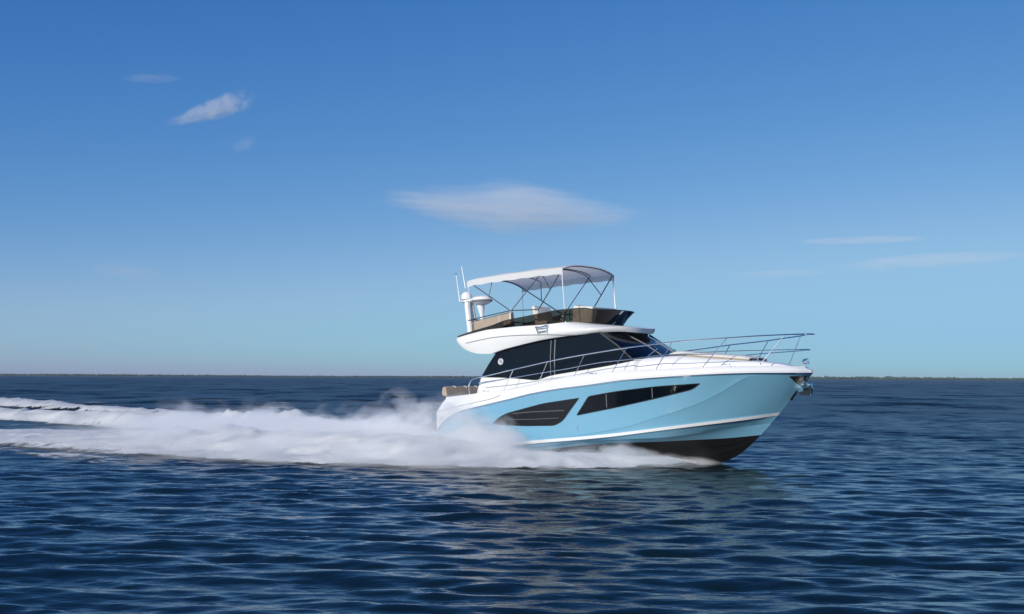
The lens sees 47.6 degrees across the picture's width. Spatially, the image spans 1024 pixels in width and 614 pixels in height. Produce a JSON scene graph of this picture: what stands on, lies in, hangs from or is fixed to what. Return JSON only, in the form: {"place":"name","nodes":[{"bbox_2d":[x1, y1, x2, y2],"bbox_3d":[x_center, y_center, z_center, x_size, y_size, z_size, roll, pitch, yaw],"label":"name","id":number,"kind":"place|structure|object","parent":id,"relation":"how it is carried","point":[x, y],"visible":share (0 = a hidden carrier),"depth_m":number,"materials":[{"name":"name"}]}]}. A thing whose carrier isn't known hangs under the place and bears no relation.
{"place":"outdoors","nodes":[
{"label":"outdoors","id":0,"kind":"place"},
{"bbox_2d":[0,375,941,379],"bbox_3d":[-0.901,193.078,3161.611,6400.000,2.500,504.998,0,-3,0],"label":"shore","id":1,"kind":"structure","parent":0,"point":[440,377],"depth_m":2943.96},
{"bbox_2d":[0,373,1023,379],"bbox_3d":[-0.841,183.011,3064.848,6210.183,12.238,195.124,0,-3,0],"label":"shoreline trees","id":2,"kind":"object","parent":1,"relation":"on","point":[892,378],"visible":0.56,"depth_m":2995.62,"materials":[{"name":"green plant"}]},
{"bbox_2d":[0,376,1023,613],"bbox_3d":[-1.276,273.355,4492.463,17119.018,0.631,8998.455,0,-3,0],"label":"water","id":3,"kind":"structure","parent":0,"point":[867,497],"depth_m":21.95,"materials":[{"name":"blue liquid"}]},
{"bbox_2d":[0,397,696,467],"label":"wake foam","id":4,"kind":"object","parent":3,"relation":"on","point":[295,435],"visible":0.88,"depth_m":39.58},
{"bbox_2d":[437,265,813,463],"bbox_3d":[3.310,1.906,38.915,14.498,7.813,4.428,-7,-7,38],"label":"motor yacht","id":5,"kind":"object","parent":3,"relation":"on","point":[580,378],"visible":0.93,"depth_m":37.27,"materials":[{"name":"blue"}]},
{"bbox_2d":[796,383,813,395],"bbox_3d":[8.717,2.472,34.649,0.599,0.396,0.320,-7,-7,38],"label":"anchor","id":6,"kind":"object","parent":5,"relation":"hanging from","point":[808,390],"visible":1,"depth_m":34.51,"materials":[{"name":"silver metal"}]},
{"bbox_2d":[0,0,1023,377],"label":"sky","id":7,"kind":"structure","parent":0,"point":[188,187],"materials":[{"name":"blue"}]}
]}

